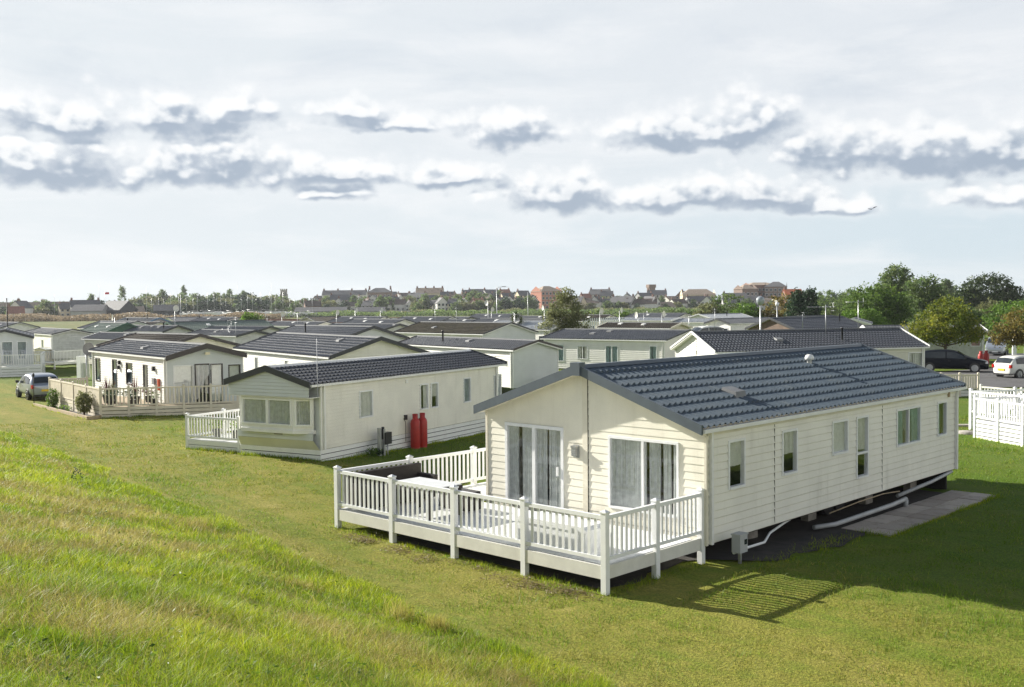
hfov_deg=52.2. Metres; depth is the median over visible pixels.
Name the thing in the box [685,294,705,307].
town house
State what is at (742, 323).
static caravan
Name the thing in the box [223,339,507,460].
static caravan
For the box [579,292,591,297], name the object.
town house
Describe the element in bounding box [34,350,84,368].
deck
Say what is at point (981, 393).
picket fence
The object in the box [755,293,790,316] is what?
broadleaf tree
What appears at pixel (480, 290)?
town house
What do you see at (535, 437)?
patio door
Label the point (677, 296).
town house
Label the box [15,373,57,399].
hatchback car
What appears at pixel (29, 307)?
town house
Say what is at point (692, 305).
town tree
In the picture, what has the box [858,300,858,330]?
tv aerial
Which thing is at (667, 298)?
town house
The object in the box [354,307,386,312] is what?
boathouse
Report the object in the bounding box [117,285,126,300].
poplar tree
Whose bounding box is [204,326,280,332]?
static caravan
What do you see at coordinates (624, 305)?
town tree
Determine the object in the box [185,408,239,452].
deck
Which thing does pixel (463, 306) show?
town tree
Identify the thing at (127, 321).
static caravan
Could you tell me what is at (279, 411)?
bay window
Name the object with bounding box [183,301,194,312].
town tree
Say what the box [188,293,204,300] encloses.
town tree
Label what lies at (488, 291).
town house
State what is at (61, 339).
static caravan
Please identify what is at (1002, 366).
hatchback car
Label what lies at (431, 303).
town house
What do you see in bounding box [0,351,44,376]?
deck
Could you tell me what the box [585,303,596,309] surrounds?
town tree
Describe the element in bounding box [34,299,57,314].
town tree
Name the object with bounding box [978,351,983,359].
gas bottle
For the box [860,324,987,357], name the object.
static caravan
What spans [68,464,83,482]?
thistle
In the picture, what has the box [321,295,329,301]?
town tree
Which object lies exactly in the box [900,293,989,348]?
round tree
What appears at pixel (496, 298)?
street lamp
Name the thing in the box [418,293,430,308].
town tree
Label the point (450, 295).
town house
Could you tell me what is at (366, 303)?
town house
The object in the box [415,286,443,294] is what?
cream villa
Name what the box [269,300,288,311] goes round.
town tree
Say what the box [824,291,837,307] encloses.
town tree
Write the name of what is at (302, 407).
bay window
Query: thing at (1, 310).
town tree
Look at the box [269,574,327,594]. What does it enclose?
dry tussock
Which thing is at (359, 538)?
grass tufts
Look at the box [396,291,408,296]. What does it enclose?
town house
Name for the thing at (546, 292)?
red brick flats
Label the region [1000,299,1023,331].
leafy bush
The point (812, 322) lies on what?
caravan
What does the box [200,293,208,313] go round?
sailing boat
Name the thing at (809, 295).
conifer tree
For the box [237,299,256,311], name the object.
town tree
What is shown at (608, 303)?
town tree
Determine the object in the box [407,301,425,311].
town tree
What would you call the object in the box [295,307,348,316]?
boathouse
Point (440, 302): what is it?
town house
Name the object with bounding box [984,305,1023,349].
rowan tree
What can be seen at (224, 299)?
town tree
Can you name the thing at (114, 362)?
side door
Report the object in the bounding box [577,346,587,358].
window
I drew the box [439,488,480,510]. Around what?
garden stool
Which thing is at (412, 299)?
town tree
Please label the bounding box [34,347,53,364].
garden shed
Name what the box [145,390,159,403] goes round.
potted plant
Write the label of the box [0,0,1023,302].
sky
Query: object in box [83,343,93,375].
satellite dish
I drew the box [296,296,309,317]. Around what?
sailing boat
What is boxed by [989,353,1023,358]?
road
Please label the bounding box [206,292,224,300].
town tree
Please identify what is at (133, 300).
town tree
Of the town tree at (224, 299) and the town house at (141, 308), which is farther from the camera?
the town tree at (224, 299)
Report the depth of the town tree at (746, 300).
536.93 m
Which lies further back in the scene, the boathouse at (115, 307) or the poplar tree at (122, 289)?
the poplar tree at (122, 289)
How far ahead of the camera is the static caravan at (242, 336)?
89.23 m
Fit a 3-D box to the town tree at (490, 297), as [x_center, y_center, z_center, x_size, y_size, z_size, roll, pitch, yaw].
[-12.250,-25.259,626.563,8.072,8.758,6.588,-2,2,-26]
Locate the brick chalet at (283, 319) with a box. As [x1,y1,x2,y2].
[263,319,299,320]
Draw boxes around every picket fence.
[969,387,1023,429]
[979,384,1022,403]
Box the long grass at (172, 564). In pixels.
[0,431,617,686]
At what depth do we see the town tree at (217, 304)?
524.51 m
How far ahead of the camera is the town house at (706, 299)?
554.00 m
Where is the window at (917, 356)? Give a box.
[908,352,921,365]
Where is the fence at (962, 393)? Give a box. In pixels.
[941,372,979,396]
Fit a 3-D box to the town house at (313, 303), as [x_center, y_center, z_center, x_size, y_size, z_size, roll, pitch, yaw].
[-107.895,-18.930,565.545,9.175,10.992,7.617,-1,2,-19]
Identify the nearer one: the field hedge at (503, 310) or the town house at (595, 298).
the field hedge at (503, 310)
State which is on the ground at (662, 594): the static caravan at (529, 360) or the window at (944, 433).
the static caravan at (529, 360)
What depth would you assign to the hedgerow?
474.26 m
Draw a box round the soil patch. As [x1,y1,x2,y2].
[397,487,941,588]
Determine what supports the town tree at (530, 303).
on the ground at (662, 594)
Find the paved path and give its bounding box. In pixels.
[842,490,994,536]
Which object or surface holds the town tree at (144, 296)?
on the ground at (662, 594)
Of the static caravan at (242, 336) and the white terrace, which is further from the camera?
the white terrace
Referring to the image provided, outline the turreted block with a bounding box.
[367,286,391,296]
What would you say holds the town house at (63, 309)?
on the ground at (662, 594)
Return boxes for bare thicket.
[974,297,1000,333]
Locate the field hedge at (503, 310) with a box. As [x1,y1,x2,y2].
[387,306,733,313]
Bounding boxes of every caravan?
[0,319,39,330]
[0,327,34,364]
[26,327,93,358]
[77,318,150,329]
[81,332,135,363]
[88,338,246,412]
[96,332,239,348]
[117,314,168,321]
[123,322,193,332]
[140,321,164,324]
[165,315,223,320]
[188,329,269,343]
[190,315,241,320]
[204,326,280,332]
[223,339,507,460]
[233,332,429,371]
[259,323,409,340]
[270,321,331,328]
[298,315,369,320]
[328,314,391,321]
[329,323,407,331]
[342,316,416,325]
[394,321,538,339]
[397,314,458,321]
[398,330,562,388]
[444,319,475,321]
[448,313,477,318]
[471,312,522,317]
[471,316,546,321]
[493,316,592,340]
[515,316,547,317]
[540,328,693,368]
[556,312,616,328]
[596,322,692,328]
[602,317,681,322]
[625,313,692,317]
[670,327,929,366]
[672,318,714,329]
[691,311,751,317]
[704,317,767,329]
[745,314,862,329]
[786,315,834,316]
[851,317,872,324]
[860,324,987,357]
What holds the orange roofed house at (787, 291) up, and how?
on the ground at (662, 594)
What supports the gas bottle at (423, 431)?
on the ground at (662, 594)
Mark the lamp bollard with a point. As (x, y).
(33, 374)
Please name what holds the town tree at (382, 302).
on the ground at (662, 594)
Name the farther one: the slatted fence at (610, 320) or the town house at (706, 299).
the town house at (706, 299)
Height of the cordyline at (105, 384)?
1.446 m
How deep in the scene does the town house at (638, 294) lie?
642.36 m
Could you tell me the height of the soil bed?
0.078 m
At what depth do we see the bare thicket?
149.32 m
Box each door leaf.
[173,365,193,402]
[210,363,223,400]
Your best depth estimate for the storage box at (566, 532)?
19.53 m
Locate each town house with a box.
[10,299,33,313]
[58,301,69,315]
[69,298,100,315]
[135,306,145,311]
[303,299,321,306]
[330,292,351,301]
[332,296,342,305]
[346,300,358,310]
[361,299,379,306]
[375,294,398,299]
[387,298,405,311]
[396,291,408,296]
[405,299,410,311]
[406,291,425,301]
[427,300,435,309]
[433,295,447,310]
[440,290,453,295]
[447,296,458,308]
[448,292,463,297]
[468,288,483,294]
[470,296,484,302]
[483,288,497,296]
[499,288,510,292]
[500,291,514,298]
[514,289,530,297]
[573,296,586,307]
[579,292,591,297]
[585,296,599,306]
[589,287,610,297]
[591,294,601,307]
[600,290,613,298]
[610,294,636,307]
[626,297,644,307]
[635,291,652,298]
[637,297,656,308]
[644,294,660,307]
[647,289,666,297]
[660,302,675,307]
[663,294,675,301]
[669,297,687,307]
[675,289,684,298]
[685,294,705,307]
[700,295,714,305]
[721,295,743,307]
[723,291,746,298]
[747,294,762,307]
[759,298,770,309]
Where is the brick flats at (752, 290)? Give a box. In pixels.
[734,285,757,295]
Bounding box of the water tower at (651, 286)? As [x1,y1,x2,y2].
[646,284,655,289]
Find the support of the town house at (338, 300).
on the ground at (662, 594)
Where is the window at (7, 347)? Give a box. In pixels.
[1,341,12,363]
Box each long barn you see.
[0,302,43,311]
[41,300,69,306]
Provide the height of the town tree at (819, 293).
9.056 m
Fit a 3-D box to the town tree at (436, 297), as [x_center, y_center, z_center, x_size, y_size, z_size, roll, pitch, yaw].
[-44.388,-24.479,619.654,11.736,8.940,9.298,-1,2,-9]
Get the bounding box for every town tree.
[0,306,5,313]
[33,306,50,314]
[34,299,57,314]
[128,297,143,303]
[137,293,153,302]
[143,295,164,304]
[165,301,183,305]
[172,292,190,300]
[179,302,192,312]
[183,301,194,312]
[185,297,201,303]
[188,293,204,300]
[192,298,204,311]
[198,298,217,311]
[205,298,219,310]
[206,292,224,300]
[217,297,232,304]
[218,300,230,311]
[222,293,234,300]
[230,303,237,311]
[232,298,242,305]
[233,293,248,302]
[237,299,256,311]
[249,297,266,311]
[253,303,264,311]
[263,302,270,310]
[265,295,277,302]
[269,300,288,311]
[276,295,287,300]
[280,298,293,310]
[287,302,301,311]
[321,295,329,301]
[321,300,339,306]
[339,300,351,309]
[349,295,359,301]
[355,299,362,306]
[370,295,387,309]
[386,297,397,309]
[402,296,417,302]
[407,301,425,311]
[410,302,422,311]
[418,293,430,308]
[431,295,443,299]
[448,301,463,310]
[458,301,473,310]
[464,291,474,301]
[464,302,476,309]
[471,292,485,299]
[473,299,487,309]
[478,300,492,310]
[486,294,494,300]
[493,301,506,311]
[500,297,514,311]
[513,298,526,309]
[521,295,537,308]
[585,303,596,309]
[601,300,614,309]
[612,301,622,307]
[620,302,629,308]
[673,301,682,307]
[690,301,697,308]
[741,298,755,307]
[816,291,824,306]
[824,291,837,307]
[947,285,963,306]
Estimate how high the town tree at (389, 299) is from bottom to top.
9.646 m
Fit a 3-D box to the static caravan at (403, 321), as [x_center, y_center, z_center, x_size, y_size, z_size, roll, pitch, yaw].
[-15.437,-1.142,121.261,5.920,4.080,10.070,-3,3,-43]
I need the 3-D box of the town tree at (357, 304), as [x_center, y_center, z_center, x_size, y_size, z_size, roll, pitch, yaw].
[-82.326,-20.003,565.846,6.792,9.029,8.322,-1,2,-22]
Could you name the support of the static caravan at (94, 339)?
on the ground at (662, 594)
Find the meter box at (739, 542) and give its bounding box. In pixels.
[731,531,748,563]
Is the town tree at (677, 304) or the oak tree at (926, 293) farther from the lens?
the town tree at (677, 304)
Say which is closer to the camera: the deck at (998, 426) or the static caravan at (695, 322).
the deck at (998, 426)
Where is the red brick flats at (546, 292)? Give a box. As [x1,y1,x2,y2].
[531,286,561,308]
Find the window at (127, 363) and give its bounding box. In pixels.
[126,362,132,384]
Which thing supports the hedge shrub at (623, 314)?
on the ground at (662, 594)
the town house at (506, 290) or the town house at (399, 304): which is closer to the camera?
the town house at (399, 304)
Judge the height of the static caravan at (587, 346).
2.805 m
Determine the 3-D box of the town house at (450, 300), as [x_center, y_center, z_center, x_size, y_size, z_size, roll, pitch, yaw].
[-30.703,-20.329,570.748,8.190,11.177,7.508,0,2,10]
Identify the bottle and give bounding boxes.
[410,414,419,448]
[419,413,427,446]
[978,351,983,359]
[984,350,988,362]
[1012,345,1016,354]
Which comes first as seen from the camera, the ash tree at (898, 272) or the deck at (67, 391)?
the deck at (67, 391)
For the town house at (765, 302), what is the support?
on the ground at (662, 594)
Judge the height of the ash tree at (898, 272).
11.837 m
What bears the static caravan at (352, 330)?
on the ground at (662, 594)
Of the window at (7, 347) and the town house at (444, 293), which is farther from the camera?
the town house at (444, 293)
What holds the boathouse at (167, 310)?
on the ground at (662, 594)
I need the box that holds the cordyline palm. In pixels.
[508,312,525,323]
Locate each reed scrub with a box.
[0,312,150,321]
[151,312,285,318]
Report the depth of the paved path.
25.93 m
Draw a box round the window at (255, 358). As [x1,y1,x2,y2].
[254,357,257,367]
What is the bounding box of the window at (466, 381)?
[463,377,470,402]
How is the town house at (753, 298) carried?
on the ground at (662, 594)
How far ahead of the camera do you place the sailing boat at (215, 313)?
490.21 m
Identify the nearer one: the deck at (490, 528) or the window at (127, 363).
the deck at (490, 528)
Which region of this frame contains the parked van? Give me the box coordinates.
[692,326,723,330]
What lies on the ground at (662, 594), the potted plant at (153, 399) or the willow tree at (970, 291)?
the willow tree at (970, 291)
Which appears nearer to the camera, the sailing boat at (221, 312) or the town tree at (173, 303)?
the sailing boat at (221, 312)
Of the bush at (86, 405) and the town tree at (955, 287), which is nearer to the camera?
the bush at (86, 405)
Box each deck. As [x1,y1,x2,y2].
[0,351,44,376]
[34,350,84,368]
[48,376,238,417]
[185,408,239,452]
[333,445,704,594]
[973,393,1023,446]
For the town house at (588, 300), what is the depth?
570.56 m
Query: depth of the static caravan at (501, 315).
170.50 m
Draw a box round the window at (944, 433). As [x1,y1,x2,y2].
[936,400,946,436]
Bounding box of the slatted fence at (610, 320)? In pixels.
[582,317,623,328]
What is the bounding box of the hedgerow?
[269,307,728,317]
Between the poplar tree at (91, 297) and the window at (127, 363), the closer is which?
the window at (127, 363)
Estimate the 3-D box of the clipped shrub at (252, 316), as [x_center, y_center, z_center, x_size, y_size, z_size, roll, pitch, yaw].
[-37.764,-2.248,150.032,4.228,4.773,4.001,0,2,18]
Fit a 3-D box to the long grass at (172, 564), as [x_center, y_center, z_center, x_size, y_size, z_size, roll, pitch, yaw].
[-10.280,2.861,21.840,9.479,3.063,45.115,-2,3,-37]
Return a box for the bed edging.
[33,403,101,419]
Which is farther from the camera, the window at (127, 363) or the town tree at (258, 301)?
the town tree at (258, 301)
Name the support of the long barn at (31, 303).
on the ground at (662, 594)
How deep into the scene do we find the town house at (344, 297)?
638.25 m
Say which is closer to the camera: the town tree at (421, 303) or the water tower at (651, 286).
the town tree at (421, 303)
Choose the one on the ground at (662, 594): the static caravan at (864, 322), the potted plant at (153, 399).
the static caravan at (864, 322)
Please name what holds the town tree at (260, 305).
on the ground at (662, 594)
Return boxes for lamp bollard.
[32,373,34,397]
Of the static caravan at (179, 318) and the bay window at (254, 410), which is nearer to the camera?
the bay window at (254, 410)
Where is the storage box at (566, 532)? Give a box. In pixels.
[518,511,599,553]
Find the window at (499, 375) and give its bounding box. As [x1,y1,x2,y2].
[493,374,501,396]
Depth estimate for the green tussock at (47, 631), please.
8.79 m
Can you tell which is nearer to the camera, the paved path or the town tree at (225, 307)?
the paved path
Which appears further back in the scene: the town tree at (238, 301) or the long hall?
the long hall
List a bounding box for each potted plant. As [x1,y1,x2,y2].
[102,390,121,406]
[121,386,138,403]
[142,384,154,401]
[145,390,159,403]
[209,419,221,436]
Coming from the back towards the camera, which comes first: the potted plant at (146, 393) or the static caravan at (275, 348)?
the static caravan at (275, 348)
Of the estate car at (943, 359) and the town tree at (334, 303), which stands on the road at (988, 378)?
the estate car at (943, 359)
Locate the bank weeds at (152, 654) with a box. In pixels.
[3,470,601,686]
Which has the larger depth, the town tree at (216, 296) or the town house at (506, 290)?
the town house at (506, 290)
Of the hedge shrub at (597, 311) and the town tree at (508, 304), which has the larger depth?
the town tree at (508, 304)
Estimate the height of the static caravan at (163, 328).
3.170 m
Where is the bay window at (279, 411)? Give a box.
[267,398,291,425]
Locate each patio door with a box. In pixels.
[505,422,563,507]
[608,435,678,518]
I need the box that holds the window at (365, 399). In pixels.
[358,389,372,418]
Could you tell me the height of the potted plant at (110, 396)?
0.889 m
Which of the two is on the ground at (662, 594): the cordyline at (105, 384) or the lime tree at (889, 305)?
the lime tree at (889, 305)
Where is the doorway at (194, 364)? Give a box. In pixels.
[194,364,209,401]
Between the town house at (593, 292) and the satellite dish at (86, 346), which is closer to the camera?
the satellite dish at (86, 346)
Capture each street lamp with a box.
[6,298,7,326]
[496,286,505,313]
[756,296,764,329]
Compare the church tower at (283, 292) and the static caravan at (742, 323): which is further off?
the church tower at (283, 292)
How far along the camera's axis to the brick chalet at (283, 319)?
174.26 m
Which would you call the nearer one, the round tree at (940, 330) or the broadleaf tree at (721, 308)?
the round tree at (940, 330)
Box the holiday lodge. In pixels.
[473,343,966,553]
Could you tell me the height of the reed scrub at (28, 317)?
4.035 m
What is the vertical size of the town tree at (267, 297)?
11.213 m
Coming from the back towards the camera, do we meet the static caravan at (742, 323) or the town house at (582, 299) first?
the town house at (582, 299)
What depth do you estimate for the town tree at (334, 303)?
562.38 m
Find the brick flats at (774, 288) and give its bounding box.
[764,282,786,297]
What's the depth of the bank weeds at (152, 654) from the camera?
9.95 m
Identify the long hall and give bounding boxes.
[680,289,715,298]
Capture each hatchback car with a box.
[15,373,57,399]
[992,355,1023,377]
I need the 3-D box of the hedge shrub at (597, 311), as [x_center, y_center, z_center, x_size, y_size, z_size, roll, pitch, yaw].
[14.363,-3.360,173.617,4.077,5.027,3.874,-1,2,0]
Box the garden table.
[387,477,462,520]
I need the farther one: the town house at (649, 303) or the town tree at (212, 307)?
the town house at (649, 303)
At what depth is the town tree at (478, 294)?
602.46 m
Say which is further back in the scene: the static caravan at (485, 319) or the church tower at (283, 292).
the church tower at (283, 292)
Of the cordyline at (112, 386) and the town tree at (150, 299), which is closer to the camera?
the cordyline at (112, 386)
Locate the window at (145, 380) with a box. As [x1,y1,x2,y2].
[143,364,147,391]
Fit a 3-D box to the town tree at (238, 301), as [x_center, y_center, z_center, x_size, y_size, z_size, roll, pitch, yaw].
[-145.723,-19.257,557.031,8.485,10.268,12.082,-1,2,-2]
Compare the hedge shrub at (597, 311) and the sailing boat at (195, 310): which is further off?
the sailing boat at (195, 310)
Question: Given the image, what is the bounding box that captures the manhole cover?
[958,430,972,434]
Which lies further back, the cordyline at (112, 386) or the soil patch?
the cordyline at (112, 386)
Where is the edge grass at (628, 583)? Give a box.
[31,404,1023,595]
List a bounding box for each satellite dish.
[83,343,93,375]
[173,305,178,311]
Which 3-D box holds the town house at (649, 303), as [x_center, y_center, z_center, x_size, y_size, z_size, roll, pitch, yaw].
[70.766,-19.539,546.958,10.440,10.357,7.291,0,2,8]
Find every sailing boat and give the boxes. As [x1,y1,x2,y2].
[188,305,202,313]
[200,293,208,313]
[206,310,219,314]
[215,297,226,313]
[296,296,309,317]
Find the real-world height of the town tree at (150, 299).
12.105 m
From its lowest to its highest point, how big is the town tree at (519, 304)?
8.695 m
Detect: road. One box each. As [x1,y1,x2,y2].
[938,368,1023,386]
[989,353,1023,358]
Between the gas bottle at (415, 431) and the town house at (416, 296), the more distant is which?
the town house at (416, 296)
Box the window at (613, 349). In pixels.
[605,346,617,361]
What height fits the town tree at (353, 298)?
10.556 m
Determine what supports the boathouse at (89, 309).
on the ground at (662, 594)
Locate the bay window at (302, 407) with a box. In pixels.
[294,399,311,426]
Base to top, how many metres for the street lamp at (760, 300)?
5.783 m
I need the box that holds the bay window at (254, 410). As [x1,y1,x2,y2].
[242,397,266,424]
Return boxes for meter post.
[377,427,391,455]
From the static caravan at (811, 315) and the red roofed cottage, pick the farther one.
the red roofed cottage
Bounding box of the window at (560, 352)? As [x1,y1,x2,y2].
[555,344,563,360]
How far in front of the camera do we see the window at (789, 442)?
22.93 m
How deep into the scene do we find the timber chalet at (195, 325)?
118.84 m
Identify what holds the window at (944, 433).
in the holiday lodge
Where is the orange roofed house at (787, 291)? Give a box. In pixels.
[781,286,801,309]
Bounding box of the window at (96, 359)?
[95,358,100,380]
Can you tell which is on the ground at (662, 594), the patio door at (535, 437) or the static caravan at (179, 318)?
the static caravan at (179, 318)
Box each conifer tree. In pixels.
[783,287,812,316]
[800,285,822,315]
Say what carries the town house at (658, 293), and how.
on the ground at (662, 594)
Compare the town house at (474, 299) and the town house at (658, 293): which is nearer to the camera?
the town house at (474, 299)
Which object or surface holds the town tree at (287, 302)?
on the ground at (662, 594)
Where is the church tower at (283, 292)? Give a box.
[280,289,287,296]
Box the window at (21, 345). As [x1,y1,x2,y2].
[17,341,26,358]
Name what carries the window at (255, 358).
in the static caravan at (275, 348)
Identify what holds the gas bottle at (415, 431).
on the ground at (662, 594)
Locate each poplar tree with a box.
[87,293,94,299]
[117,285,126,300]
[158,289,166,297]
[180,285,187,295]
[940,278,953,302]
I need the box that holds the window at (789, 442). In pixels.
[781,428,797,475]
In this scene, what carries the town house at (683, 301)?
on the ground at (662, 594)
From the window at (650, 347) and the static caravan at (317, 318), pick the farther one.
the static caravan at (317, 318)
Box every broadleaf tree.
[535,286,593,334]
[692,301,720,314]
[697,292,745,312]
[729,302,766,316]
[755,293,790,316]
[813,289,850,315]
[826,287,872,315]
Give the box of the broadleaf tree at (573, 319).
[535,286,593,334]
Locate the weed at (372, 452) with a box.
[363,446,381,456]
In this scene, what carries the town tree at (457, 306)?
on the ground at (662, 594)
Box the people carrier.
[984,338,1008,355]
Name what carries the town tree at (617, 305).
on the ground at (662, 594)
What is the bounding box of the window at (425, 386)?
[419,383,428,409]
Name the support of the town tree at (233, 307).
on the ground at (662, 594)
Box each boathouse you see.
[70,304,107,314]
[105,301,137,314]
[153,305,179,315]
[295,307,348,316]
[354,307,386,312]
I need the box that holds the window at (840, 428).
[831,419,848,455]
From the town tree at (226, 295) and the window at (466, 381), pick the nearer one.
the window at (466, 381)
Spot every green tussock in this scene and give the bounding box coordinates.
[12,617,100,651]
[110,591,164,610]
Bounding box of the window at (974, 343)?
[971,340,980,345]
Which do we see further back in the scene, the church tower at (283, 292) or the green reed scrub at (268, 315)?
the church tower at (283, 292)
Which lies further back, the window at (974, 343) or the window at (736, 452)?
the window at (974, 343)
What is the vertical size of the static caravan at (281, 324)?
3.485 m
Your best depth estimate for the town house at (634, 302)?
544.39 m
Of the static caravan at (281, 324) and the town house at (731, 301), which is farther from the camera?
the town house at (731, 301)
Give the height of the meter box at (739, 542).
0.675 m
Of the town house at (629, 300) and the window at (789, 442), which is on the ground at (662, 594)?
the town house at (629, 300)
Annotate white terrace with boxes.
[322,288,367,297]
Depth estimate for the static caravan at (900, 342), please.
58.02 m
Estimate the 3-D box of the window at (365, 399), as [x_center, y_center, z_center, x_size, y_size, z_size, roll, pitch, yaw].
[-4.942,2.033,35.150,0.149,0.920,0.750,1,2,30]
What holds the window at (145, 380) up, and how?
in the static caravan at (152, 363)
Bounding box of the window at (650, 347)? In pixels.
[649,346,656,358]
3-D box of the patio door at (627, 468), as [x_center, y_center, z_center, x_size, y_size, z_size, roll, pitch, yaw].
[2.725,2.731,21.572,1.800,1.532,0.153,2,3,44]
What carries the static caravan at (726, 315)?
on the ground at (662, 594)
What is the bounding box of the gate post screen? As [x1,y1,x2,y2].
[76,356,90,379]
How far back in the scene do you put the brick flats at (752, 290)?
595.48 m
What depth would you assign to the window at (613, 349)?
71.75 m
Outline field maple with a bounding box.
[839,306,892,324]
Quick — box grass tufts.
[340,531,608,601]
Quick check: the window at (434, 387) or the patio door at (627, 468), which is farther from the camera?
the window at (434, 387)
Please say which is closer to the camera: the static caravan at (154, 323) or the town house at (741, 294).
the static caravan at (154, 323)
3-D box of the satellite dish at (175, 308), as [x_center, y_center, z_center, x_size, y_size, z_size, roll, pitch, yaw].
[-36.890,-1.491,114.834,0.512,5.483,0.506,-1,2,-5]
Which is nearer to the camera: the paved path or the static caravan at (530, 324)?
the paved path
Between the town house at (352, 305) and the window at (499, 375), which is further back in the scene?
the town house at (352, 305)
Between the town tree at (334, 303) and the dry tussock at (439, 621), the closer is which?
the dry tussock at (439, 621)
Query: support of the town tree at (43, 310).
on the ground at (662, 594)
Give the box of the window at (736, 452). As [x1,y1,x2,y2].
[727,438,745,489]
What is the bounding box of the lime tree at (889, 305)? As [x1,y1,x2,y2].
[838,281,917,324]
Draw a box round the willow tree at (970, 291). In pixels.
[948,271,1023,321]
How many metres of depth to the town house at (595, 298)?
571.06 m
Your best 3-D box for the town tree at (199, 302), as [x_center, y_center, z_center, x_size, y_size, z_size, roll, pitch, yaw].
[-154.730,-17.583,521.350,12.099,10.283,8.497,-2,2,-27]
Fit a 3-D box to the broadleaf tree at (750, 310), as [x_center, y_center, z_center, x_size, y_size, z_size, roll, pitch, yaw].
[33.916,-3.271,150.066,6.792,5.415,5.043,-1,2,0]
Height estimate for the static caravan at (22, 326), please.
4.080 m
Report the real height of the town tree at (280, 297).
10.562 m
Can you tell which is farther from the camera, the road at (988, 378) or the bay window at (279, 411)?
the road at (988, 378)
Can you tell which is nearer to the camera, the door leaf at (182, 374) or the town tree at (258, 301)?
the door leaf at (182, 374)
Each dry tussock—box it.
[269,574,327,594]
[377,596,424,623]
[419,609,456,633]
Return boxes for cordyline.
[99,377,118,402]
[107,383,117,402]
[124,374,141,403]
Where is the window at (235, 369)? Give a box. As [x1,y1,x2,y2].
[228,364,240,376]
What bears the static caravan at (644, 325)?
on the ground at (662, 594)
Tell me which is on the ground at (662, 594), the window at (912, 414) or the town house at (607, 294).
the town house at (607, 294)
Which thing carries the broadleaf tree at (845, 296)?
on the ground at (662, 594)
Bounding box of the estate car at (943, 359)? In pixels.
[925,349,988,371]
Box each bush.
[46,388,59,407]
[56,404,70,410]
[73,390,92,414]
[950,303,987,326]
[977,298,1023,336]
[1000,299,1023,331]
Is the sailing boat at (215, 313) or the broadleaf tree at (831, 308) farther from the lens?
the sailing boat at (215, 313)
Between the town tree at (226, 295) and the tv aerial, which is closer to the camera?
the tv aerial
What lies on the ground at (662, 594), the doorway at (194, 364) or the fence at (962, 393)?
the fence at (962, 393)
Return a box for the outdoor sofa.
[348,462,437,508]
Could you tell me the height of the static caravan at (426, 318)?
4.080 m
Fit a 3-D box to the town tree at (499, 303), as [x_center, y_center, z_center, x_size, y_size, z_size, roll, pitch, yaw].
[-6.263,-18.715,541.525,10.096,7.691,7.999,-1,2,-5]
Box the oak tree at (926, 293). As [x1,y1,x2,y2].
[900,271,950,324]
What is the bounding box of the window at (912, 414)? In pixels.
[896,405,920,446]
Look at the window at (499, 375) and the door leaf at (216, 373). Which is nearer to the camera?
the window at (499, 375)
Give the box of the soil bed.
[45,405,92,415]
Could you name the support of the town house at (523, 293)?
on the ground at (662, 594)
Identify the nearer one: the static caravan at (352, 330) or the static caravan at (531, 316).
the static caravan at (352, 330)
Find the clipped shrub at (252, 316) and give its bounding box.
[240,312,264,319]
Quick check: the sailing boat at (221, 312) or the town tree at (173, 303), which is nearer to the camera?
the sailing boat at (221, 312)
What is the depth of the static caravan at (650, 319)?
132.18 m
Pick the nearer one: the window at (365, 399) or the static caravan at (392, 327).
the window at (365, 399)
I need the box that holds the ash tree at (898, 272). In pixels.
[869,263,921,314]
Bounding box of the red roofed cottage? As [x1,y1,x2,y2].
[6,303,24,314]
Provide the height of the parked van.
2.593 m
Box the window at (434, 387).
[430,382,438,407]
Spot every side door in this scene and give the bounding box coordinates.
[112,359,117,391]
[855,415,868,478]
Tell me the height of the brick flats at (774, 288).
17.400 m
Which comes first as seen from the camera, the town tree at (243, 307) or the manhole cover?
the manhole cover
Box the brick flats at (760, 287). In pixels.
[741,282,769,297]
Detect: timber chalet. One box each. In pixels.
[81,322,137,333]
[164,320,273,330]
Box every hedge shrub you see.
[590,308,605,313]
[617,311,628,316]
[676,305,689,312]
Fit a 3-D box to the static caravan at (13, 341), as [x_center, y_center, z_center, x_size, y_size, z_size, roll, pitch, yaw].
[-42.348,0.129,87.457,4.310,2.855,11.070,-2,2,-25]
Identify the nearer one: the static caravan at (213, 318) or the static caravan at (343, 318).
the static caravan at (343, 318)
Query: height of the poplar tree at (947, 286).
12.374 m
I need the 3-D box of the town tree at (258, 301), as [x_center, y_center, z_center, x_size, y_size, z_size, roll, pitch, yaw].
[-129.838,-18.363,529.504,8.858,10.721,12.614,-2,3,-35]
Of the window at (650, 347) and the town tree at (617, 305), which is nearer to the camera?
the window at (650, 347)
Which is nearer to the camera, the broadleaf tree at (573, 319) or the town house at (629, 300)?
the broadleaf tree at (573, 319)
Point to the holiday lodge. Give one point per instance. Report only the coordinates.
(752, 443)
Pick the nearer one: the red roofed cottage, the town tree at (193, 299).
the red roofed cottage
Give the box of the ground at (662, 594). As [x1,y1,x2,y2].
[0,308,1023,686]
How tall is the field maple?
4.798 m
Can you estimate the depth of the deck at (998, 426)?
37.84 m

